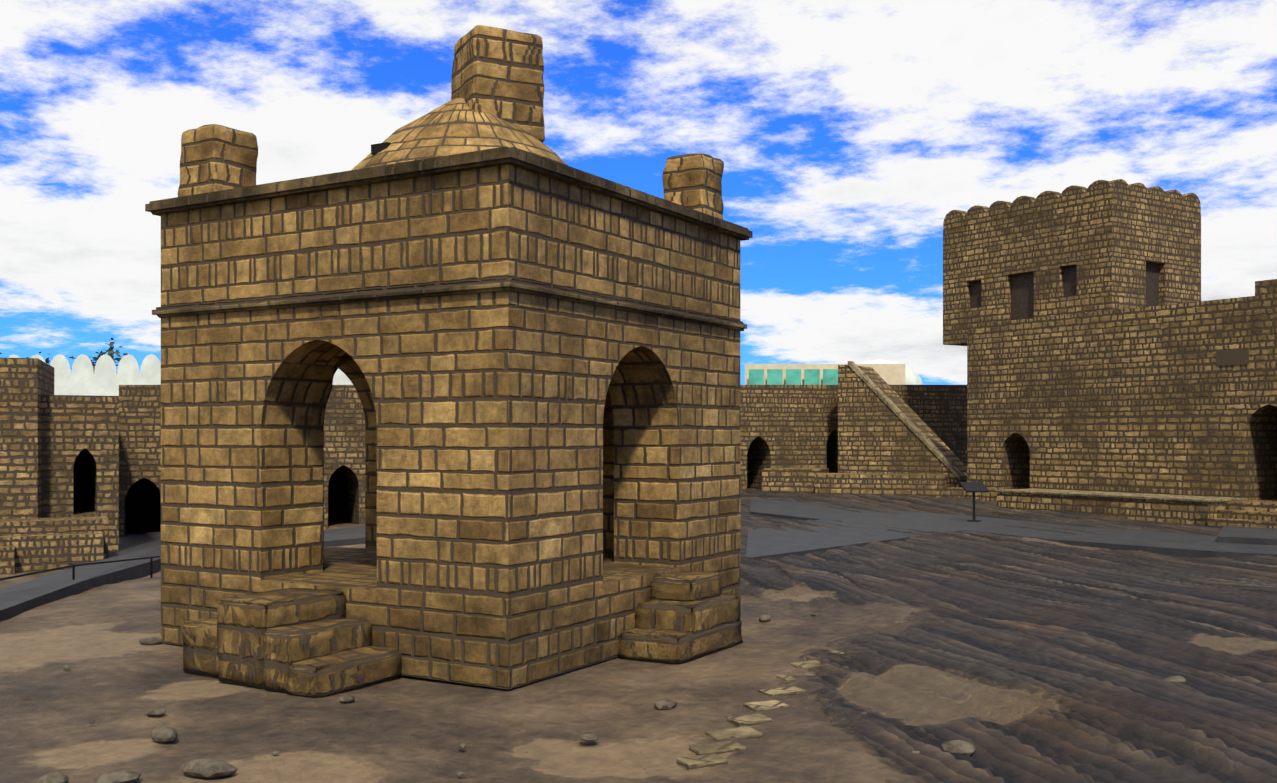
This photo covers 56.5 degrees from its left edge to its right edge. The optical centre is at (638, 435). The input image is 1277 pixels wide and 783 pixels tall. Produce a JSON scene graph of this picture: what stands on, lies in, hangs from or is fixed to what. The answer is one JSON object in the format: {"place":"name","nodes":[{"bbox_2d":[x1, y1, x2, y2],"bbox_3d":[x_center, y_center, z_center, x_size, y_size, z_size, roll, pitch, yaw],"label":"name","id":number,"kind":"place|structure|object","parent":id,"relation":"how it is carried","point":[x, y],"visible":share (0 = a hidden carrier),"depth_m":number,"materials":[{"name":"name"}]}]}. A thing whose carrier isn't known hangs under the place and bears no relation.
{"place":"outdoors","nodes":[
{"label":"outdoors","id":0,"kind":"place"},
{"bbox_2d":[0,488,1276,782],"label":"ground","id":1,"kind":"structure","parent":0,"point":[1022,660],"depth_m":12.10,"materials":[{"name":"brown soil"}]},
{"bbox_2d":[0,357,53,518],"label":"stone tower","id":2,"kind":"structure","parent":1,"relation":"on","point":[26,384],"depth_m":33.28,"materials":[{"name":"stone"}]},
{"bbox_2d":[0,516,107,574],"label":"platform","id":3,"kind":"structure","parent":1,"relation":"on","point":[32,544],"depth_m":31.99,"materials":[{"name":"stone"}]},
{"bbox_2d":[41,395,118,551],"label":"stone wall","id":4,"kind":"structure","parent":1,"relation":"on","point":[73,427],"depth_m":34.77,"materials":[{"name":"stone"}]},
{"bbox_2d":[73,449,89,504],"bbox_3d":[-18.781,1.239,39.966,1.220,2.350,0.050,0,0,-27],"label":"arched doorway","id":5,"kind":"structure","parent":4,"relation":"attached to","point":[81,481],"depth_m":39.97,"materials":[{"name":"black"}]},
{"bbox_2d":[8,354,352,395],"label":"pale scallop wall","id":6,"kind":"structure","parent":1,"relation":"on","point":[103,378],"depth_m":62.41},
{"bbox_2d":[181,588,400,697],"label":"steps","id":7,"kind":"structure","parent":1,"relation":"on","point":[308,642],"depth_m":12.63,"materials":[{"name":"stone"}]},
{"bbox_2d":[324,547,356,551],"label":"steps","id":8,"kind":"structure","parent":1,"relation":"on","point":[329,549],"depth_m":18.53,"materials":[{"name":"stone"}]},
{"bbox_2d":[161,164,739,689],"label":"temple pavilion","id":9,"kind":"structure","parent":1,"relation":"on","point":[531,460],"depth_m":13.74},
{"bbox_2d":[145,146,752,240],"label":"cornice","id":10,"kind":"structure","parent":9,"relation":"on","point":[526,160],"depth_m":13.58,"materials":[{"name":"stone"}]},
{"bbox_2d":[178,124,257,196],"bbox_3d":[-5.396,-3.437,15.289,0.775,0.973,0.755,0,0,31],"label":"chimney","id":11,"kind":"object","parent":10,"relation":"on","point":[215,157],"visible":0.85,"depth_m":15.02,"materials":[{"name":"stone"}]},
{"bbox_2d":[662,153,723,219],"bbox_3d":[0.777,-3.457,16.862,0.705,1.012,0.718,0,0,31],"label":"chimney","id":12,"kind":"object","parent":10,"relation":"on","point":[693,181],"visible":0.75,"depth_m":16.60,"materials":[{"name":"stone"}]},
{"bbox_2d":[152,278,746,330],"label":"cornice","id":13,"kind":"structure","parent":9,"relation":"attached to","point":[483,286],"depth_m":13.62,"materials":[{"name":"stone"}]},
{"bbox_2d":[352,97,567,169],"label":"dome","id":14,"kind":"structure","parent":9,"relation":"on","point":[457,125],"depth_m":15.05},
{"bbox_2d":[371,142,390,154],"bbox_3d":[-3.284,-3.671,15.214,0.280,0.120,0.100,0,0,31],"label":"dome vent","id":15,"kind":"object","parent":14,"relation":"attached to","point":[377,148],"visible":0.5,"depth_m":15.18,"materials":[{"name":"black"}]},
{"bbox_2d":[262,547,677,590],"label":"temple floor","id":16,"kind":"structure","parent":9,"relation":"on","point":[354,568],"depth_m":15.03,"materials":[{"name":"stone"}]},
{"bbox_2d":[451,25,544,142],"bbox_3d":[-1.910,-4.642,16.074,1.074,1.442,1.034,0,0,-27],"label":"chimney","id":17,"kind":"object","parent":9,"relation":"on","point":[497,72],"visible":0.83,"depth_m":15.65,"materials":[{"name":"stone"}]},
{"bbox_2d":[37,613,1185,782],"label":"loose rocks","id":18,"kind":"object","parent":1,"relation":"on","point":[208,768],"visible":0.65,"depth_m":9.77,"materials":[{"name":"stone"}]},
{"bbox_2d":[0,498,1276,621],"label":"walkway deck","id":19,"kind":"structure","parent":1,"relation":"on","point":[18,599],"depth_m":28.82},
{"bbox_2d":[0,556,160,580],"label":"railing","id":20,"kind":"object","parent":19,"relation":"on","point":[73,570],"visible":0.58,"depth_m":21.55,"materials":[{"name":"black metal"}]},
{"bbox_2d":[618,571,742,663],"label":"steps","id":21,"kind":"structure","parent":1,"relation":"on","point":[681,617],"depth_m":14.34,"materials":[{"name":"stone"}]},
{"bbox_2d":[677,650,843,770],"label":"paving slabs","id":22,"kind":"structure","parent":1,"relation":"on","point":[707,756],"depth_m":10.43,"materials":[{"name":"stone"}]},
{"bbox_2d":[762,468,946,496],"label":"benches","id":23,"kind":"object","parent":1,"relation":"on","point":[823,481],"visible":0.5,"depth_m":45.61,"materials":[{"name":"stone"}]},
{"bbox_2d":[838,365,966,486],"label":"staircase","id":24,"kind":"structure","parent":1,"relation":"on","point":[876,434],"depth_m":48.09,"materials":[{"name":"stone"}]},
{"bbox_2d":[848,361,963,479],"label":"stair coping","id":25,"kind":"object","parent":24,"relation":"attached to","point":[904,418],"visible":1,"depth_m":47.32,"materials":[{"name":"stone"}]},
{"bbox_2d":[943,487,966,497],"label":"stone block","id":26,"kind":"structure","parent":1,"relation":"on","point":[958,492],"depth_m":44.45,"materials":[{"name":"stone"}]},
{"bbox_2d":[959,482,988,521],"bbox_3d":[9.668,1.982,34.241,0.720,1.294,0.428,0,0,-14],"label":"info stand","id":27,"kind":"object","parent":1,"relation":"on","point":[973,487],"visible":0.67,"depth_m":34.20,"materials":[{"name":"black metal"}]},
{"bbox_2d":[967,308,1276,501],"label":"gate wall","id":28,"kind":"structure","parent":1,"relation":"on","point":[1167,406],"depth_m":38.69,"materials":[{"name":"brown brick"}]},
{"bbox_2d":[970,262,1158,319],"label":"windows","id":29,"kind":"structure","parent":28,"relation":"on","point":[1022,296],"depth_m":44.05,"materials":[{"name":"brown wood"}]},
{"bbox_2d":[967,279,1276,335],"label":"gate parapet","id":30,"kind":"structure","parent":28,"relation":"on","point":[1265,297],"depth_m":38.26,"materials":[{"name":"brown stone"}]},
{"bbox_2d":[1216,349,1248,365],"bbox_3d":[17.877,-2.346,35.772,0.040,0.450,1.000,0,0,-33],"label":"plaque","id":31,"kind":"object","parent":28,"relation":"attached to","point":[1232,357],"visible":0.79,"depth_m":35.75,"materials":[{"name":"stone"}]},
{"bbox_2d":[997,492,1276,527],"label":"gate platform","id":32,"kind":"structure","parent":1,"relation":"on","point":[1254,514],"depth_m":35.74,"materials":[{"name":"stone"}]},
{"bbox_2d":[995,488,1245,501],"bbox_3d":[15.179,1.894,38.130,7.714,0.070,1.950,0,0,57],"label":"ledge","id":33,"kind":"object","parent":32,"relation":"on","point":[1131,495],"visible":1,"depth_m":37.30,"materials":[{"name":"stone"}]},
{"bbox_2d":[0,0,1276,384],"label":"sky","id":34,"kind":"structure","parent":0,"point":[846,134],"materials":[{"name":"blue"}]},
{"bbox_2d":[745,364,904,384],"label":"cream building","id":35,"kind":"structure","parent":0,"point":[891,374],"depth_m":60.21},
{"bbox_2d":[749,369,837,384],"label":"green panels","id":36,"kind":"object","parent":35,"relation":"attached to","point":[793,376],"visible":0.36,"depth_m":59.83,"materials":[{"name":"teal glass"}]},
{"bbox_2d":[860,360,922,384],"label":"white dome","id":37,"kind":"structure","parent":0,"point":[912,377],"depth_m":61.55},
{"bbox_2d":[943,200,1200,345],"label":"gate tower","id":38,"kind":"structure","parent":0,"point":[1109,248],"depth_m":43.01,"materials":[{"name":"brown brick"}]},
{"bbox_2d":[943,179,1200,231],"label":"battlements","id":39,"kind":"object","parent":38,"relation":"on","point":[1119,190],"visible":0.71,"depth_m":42.99,"materials":[{"name":"stone"}]},
{"bbox_3d":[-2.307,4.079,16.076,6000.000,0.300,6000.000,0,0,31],"label":"ground","id":40,"kind":"structure","parent":0,"visible":0},
{"bbox_2d":[0,338,127,371],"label":"tree","id":41,"kind":"object","parent":40,"relation":"on","point":[110,351],"visible":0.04,"depth_m":67.59,"materials":[{"name":"green plant"}]},
{"bbox_2d":[119,385,966,536],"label":"wall","id":42,"kind":"structure","parent":40,"relation":"on","point":[788,426],"depth_m":49.33,"materials":[{"name":"stone"}]},
{"bbox_2d":[126,478,160,530],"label":"arched doorway","id":43,"kind":"structure","parent":42,"relation":"attached to","point":[143,504],"depth_m":43.07,"materials":[{"name":"black"}]},
{"bbox_2d":[328,467,347,521],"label":"arched doorway","id":44,"kind":"structure","parent":42,"relation":"attached to","point":[338,497],"depth_m":45.65,"materials":[{"name":"black"}]}
]}

